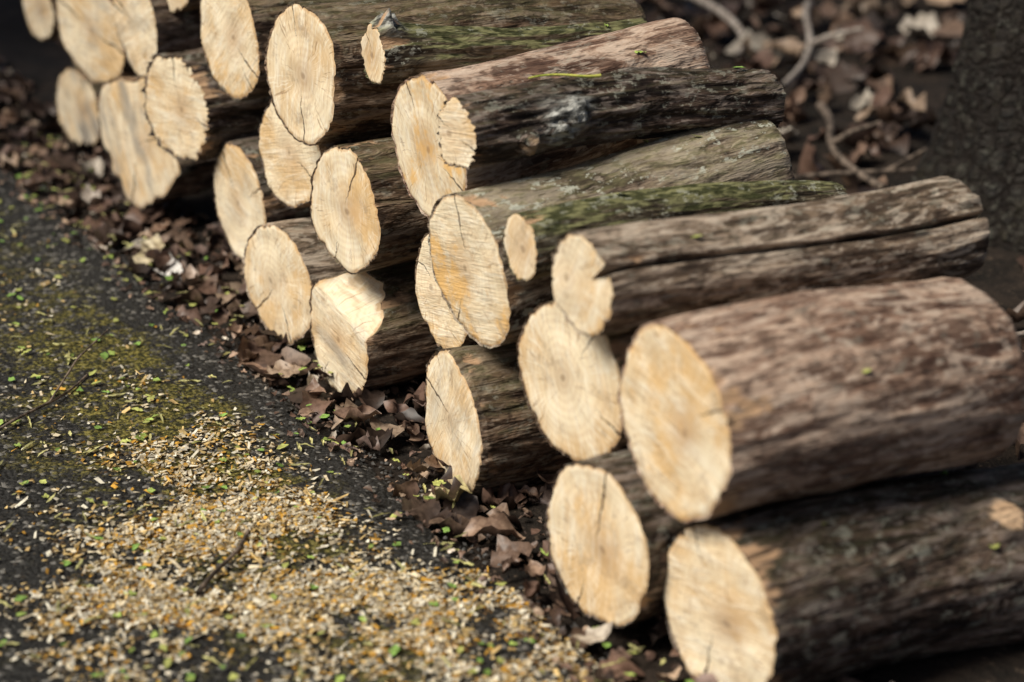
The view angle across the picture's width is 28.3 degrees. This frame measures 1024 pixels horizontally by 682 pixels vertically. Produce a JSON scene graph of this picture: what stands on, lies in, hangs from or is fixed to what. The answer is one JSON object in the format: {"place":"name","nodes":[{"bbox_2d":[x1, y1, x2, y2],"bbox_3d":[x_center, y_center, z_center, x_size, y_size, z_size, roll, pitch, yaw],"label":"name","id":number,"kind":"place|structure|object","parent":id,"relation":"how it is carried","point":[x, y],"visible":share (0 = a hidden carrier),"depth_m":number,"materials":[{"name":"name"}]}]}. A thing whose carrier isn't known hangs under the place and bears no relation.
{"place":"outdoors","nodes":[
{"label":"outdoors","id":0,"kind":"place"},
{"bbox_2d":[0,165,610,681],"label":"asphalt road","id":1,"kind":"structure","parent":0,"point":[30,565],"depth_m":2.64,"materials":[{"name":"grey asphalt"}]},
{"bbox_2d":[0,329,107,429],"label":"fallen twig","id":2,"kind":"object","parent":1,"relation":"on","point":[51,400],"visible":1,"depth_m":2.89,"materials":[{"name":"brown wood"}]},
{"bbox_2d":[196,529,249,595],"bbox_3d":[-0.340,0.262,2.421,0.010,0.008,0.165,5,22,13],"label":"fallen twig","id":3,"kind":"object","parent":1,"relation":"on","point":[214,572],"visible":1,"depth_m":2.40,"materials":[{"name":"brown wood"}]},
{"bbox_2d":[0,224,603,681],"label":"sawdust","id":4,"kind":"object","parent":1,"relation":"on","point":[386,592],"visible":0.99,"depth_m":2.37},
{"bbox_2d":[0,0,1023,681],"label":"ground","id":5,"kind":"structure","parent":0,"point":[996,276],"depth_m":3.63,"materials":[{"name":"soil"}]},
{"bbox_2d":[55,67,103,147],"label":"firewood log","id":6,"kind":"object","parent":5,"relation":"on","point":[76,94],"visible":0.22,"depth_m":4.14,"materials":[{"name":"beige wood"}]},
{"bbox_2d":[22,0,59,40],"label":"firewood log","id":7,"kind":"object","parent":6,"relation":"on","point":[41,18],"visible":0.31,"depth_m":4.17,"materials":[{"name":"beige wood"}]},
{"bbox_2d":[97,76,216,209],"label":"firewood log","id":8,"kind":"object","parent":5,"relation":"on","point":[147,170],"visible":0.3,"depth_m":3.66,"materials":[{"name":"beige wood"}]},
{"bbox_2d":[54,0,137,83],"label":"firewood log","id":9,"kind":"object","parent":8,"relation":"on","point":[92,43],"visible":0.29,"depth_m":3.80,"materials":[{"name":"beige wood"}]},
{"bbox_2d":[112,0,202,78],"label":"firewood log","id":10,"kind":"object","parent":8,"relation":"on","point":[146,29],"visible":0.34,"depth_m":3.46,"materials":[{"name":"beige wood"}]},
{"bbox_2d":[167,0,199,12],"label":"firewood log","id":11,"kind":"object","parent":10,"relation":"on","point":[175,6],"visible":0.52,"depth_m":3.41,"materials":[{"name":"beige wood"}]},
{"bbox_2d":[242,217,345,345],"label":"firewood log","id":12,"kind":"object","parent":5,"relation":"on","point":[288,265],"visible":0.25,"depth_m":3.07,"materials":[{"name":"beige wood"}]},
{"bbox_2d":[258,99,391,208],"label":"firewood log","id":13,"kind":"object","parent":12,"relation":"on","point":[288,160],"visible":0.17,"depth_m":3.08,"materials":[{"name":"beige wood"}]},
{"bbox_2d":[200,0,315,99],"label":"firewood log","id":14,"kind":"object","parent":13,"relation":"on","point":[234,35],"visible":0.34,"depth_m":3.13,"materials":[{"name":"beige wood"}]},
{"bbox_2d":[0,132,665,681],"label":"leaves","id":15,"kind":"object","parent":5,"relation":"on","point":[470,582],"visible":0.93,"depth_m":2.54,"materials":[{"name":"plant"}]},
{"bbox_2d":[0,77,685,681],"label":"leaf fragments","id":16,"kind":"object","parent":5,"relation":"on","point":[650,655],"visible":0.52,"depth_m":2.79,"materials":[{"name":"brown plant"}]},
{"bbox_2d":[309,260,441,392],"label":"firewood log","id":17,"kind":"object","parent":5,"relation":"on","point":[369,330],"visible":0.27,"depth_m":2.94,"materials":[{"name":"beige wood"}]},
{"bbox_2d":[309,136,428,273],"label":"firewood log","id":18,"kind":"object","parent":17,"relation":"on","point":[366,214],"visible":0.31,"depth_m":2.83,"materials":[{"name":"beige wood"}]},
{"bbox_2d":[264,0,646,145],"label":"firewood log","id":19,"kind":"object","parent":18,"relation":"on","point":[323,89],"visible":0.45,"depth_m":2.85,"materials":[{"name":"beige wood"}]},
{"bbox_2d":[0,57,891,681],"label":"fallen leaves","id":20,"kind":"object","parent":5,"relation":"on","point":[460,517],"visible":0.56,"depth_m":3.08,"materials":[{"name":"brown plant"}]},
{"bbox_2d":[424,342,573,498],"bbox_3d":[0.138,0.068,2.764,0.517,0.220,0.218,-11,24,-26],"label":"firewood log","id":21,"kind":"object","parent":5,"relation":"on","point":[482,429],"visible":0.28,"depth_m":2.60,"materials":[{"name":"brown wood"}]},
{"bbox_2d":[415,232,478,348],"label":"firewood log","id":22,"kind":"object","parent":21,"relation":"on","point":[447,330],"visible":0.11,"depth_m":2.71,"materials":[{"name":"beige wood"}]},
{"bbox_2d":[390,17,709,217],"bbox_3d":[0.065,-0.301,2.742,0.416,0.206,0.215,-16,26,-25],"label":"firewood log","id":23,"kind":"object","parent":22,"relation":"on","point":[430,177],"visible":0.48,"depth_m":2.67,"materials":[{"name":"brown wood"}]},
{"bbox_2d":[360,8,646,83],"bbox_3d":[0.005,-0.423,2.816,0.436,0.113,0.078,-10,23,-26],"label":"firewood log","id":24,"kind":"object","parent":23,"relation":"on","point":[394,50],"visible":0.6,"depth_m":2.74,"materials":[{"name":"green wood"}]},
{"bbox_2d":[427,120,794,348],"bbox_3d":[0.142,-0.152,2.628,0.463,0.204,0.213,-17,26,-23],"label":"firewood log","id":25,"kind":"object","parent":21,"relation":"on","point":[490,299],"visible":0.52,"depth_m":2.55,"materials":[{"name":"brown wood"}]},
{"bbox_2d":[437,67,785,169],"bbox_3d":[0.135,-0.290,2.595,0.473,0.103,0.114,-10,23,-26],"label":"firewood log","id":26,"kind":"object","parent":25,"relation":"on","point":[488,127],"visible":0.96,"depth_m":2.56,"materials":[{"name":"brown wood"}]},
{"bbox_2d":[528,73,600,78],"bbox_3d":[0.066,-0.333,2.554,0.092,0.006,0.008,-2,21,-4],"label":"yellow catkin strand","id":27,"kind":"object","parent":26,"relation":"on","point":[582,76],"visible":1,"depth_m":2.55},
{"bbox_2d":[0,23,999,681],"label":"green leaflets","id":28,"kind":"object","parent":5,"relation":"on","point":[394,649],"visible":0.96,"depth_m":2.59,"materials":[{"name":"green plant"}]},
{"bbox_2d":[56,0,1023,459],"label":"leaf litter","id":29,"kind":"object","parent":5,"relation":"on","point":[924,52],"visible":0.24,"depth_m":4.79,"materials":[{"name":"brown plant"}]},
{"bbox_2d":[212,136,309,259],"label":"firewood log","id":30,"kind":"object","parent":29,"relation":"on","point":[247,203],"visible":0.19,"depth_m":3.28,"materials":[{"name":"brown wood"}]},
{"bbox_2d":[141,47,271,161],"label":"firewood log","id":31,"kind":"object","parent":30,"relation":"on","point":[194,112],"visible":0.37,"depth_m":3.31,"materials":[{"name":"brown wood"}]},
{"bbox_2d":[692,0,745,58],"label":"fallen twig","id":32,"kind":"object","parent":29,"relation":"on","point":[729,18],"visible":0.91,"depth_m":5.00,"materials":[{"name":"grey wood"}]},
{"bbox_2d":[781,0,862,88],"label":"fallen twig","id":33,"kind":"object","parent":29,"relation":"on","point":[799,68],"visible":1,"depth_m":4.67,"materials":[{"name":"grey wood"}]},
{"bbox_2d":[816,102,885,189],"bbox_3d":[0.655,-0.413,3.995,0.096,0.076,0.580,-3,22,-8],"label":"fallen twig","id":34,"kind":"object","parent":29,"relation":"on","point":[827,115],"visible":0.99,"depth_m":3.93,"materials":[{"name":"brown wood"}]},
{"bbox_2d":[794,147,926,179],"bbox_3d":[0.660,-0.337,3.829,0.603,0.084,0.081,-8,23,-20],"label":"fallen twig","id":35,"kind":"object","parent":29,"relation":"on","point":[891,169],"visible":0.44,"depth_m":3.83,"materials":[{"name":"brown wood"}]},
{"bbox_2d":[1016,331,1023,336],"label":"fallen twig","id":36,"kind":"object","parent":29,"relation":"on","point":[1020,333],"visible":0.11,"depth_m":3.03,"materials":[{"name":"grey wood"}]},
{"bbox_2d":[544,449,977,627],"bbox_3d":[0.301,0.174,2.393,0.502,0.211,0.196,-13,25,-29],"label":"firewood log","id":37,"kind":"object","parent":5,"relation":"on","point":[612,527],"visible":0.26,"depth_m":2.25,"materials":[{"name":"beige wood"}]},
{"bbox_2d":[516,300,637,461],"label":"firewood log","id":38,"kind":"object","parent":37,"relation":"on","point":[569,376],"visible":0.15,"depth_m":2.35,"materials":[{"name":"beige wood"}]},
{"bbox_2d":[502,180,846,281],"bbox_3d":[0.209,-0.156,2.516,0.477,0.084,0.083,-13,25,-29],"label":"firewood log","id":39,"kind":"object","parent":38,"relation":"on","point":[530,238],"visible":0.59,"depth_m":2.45,"materials":[{"name":"green wood"}]},
{"bbox_2d":[552,176,989,337],"bbox_3d":[0.298,-0.093,2.328,0.519,0.136,0.128,-10,24,-24],"label":"firewood log","id":40,"kind":"object","parent":38,"relation":"on","point":[608,280],"visible":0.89,"depth_m":2.27,"materials":[{"name":"brown wood"}]},
{"bbox_2d":[662,462,1023,681],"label":"firewood log","id":41,"kind":"object","parent":5,"relation":"on","point":[873,575],"visible":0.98,"depth_m":2.15,"materials":[{"name":"brown wood"}]},
{"bbox_2d":[617,277,1023,522],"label":"firewood log","id":42,"kind":"object","parent":41,"relation":"on","point":[729,408],"visible":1,"depth_m":2.11,"materials":[{"name":"brown wood"}]},
{"bbox_2d":[908,0,1023,253],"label":"tree","id":43,"kind":"object","parent":5,"relation":"on","point":[976,145],"visible":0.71,"depth_m":3.61,"materials":[{"name":"brown plant"}]}
]}

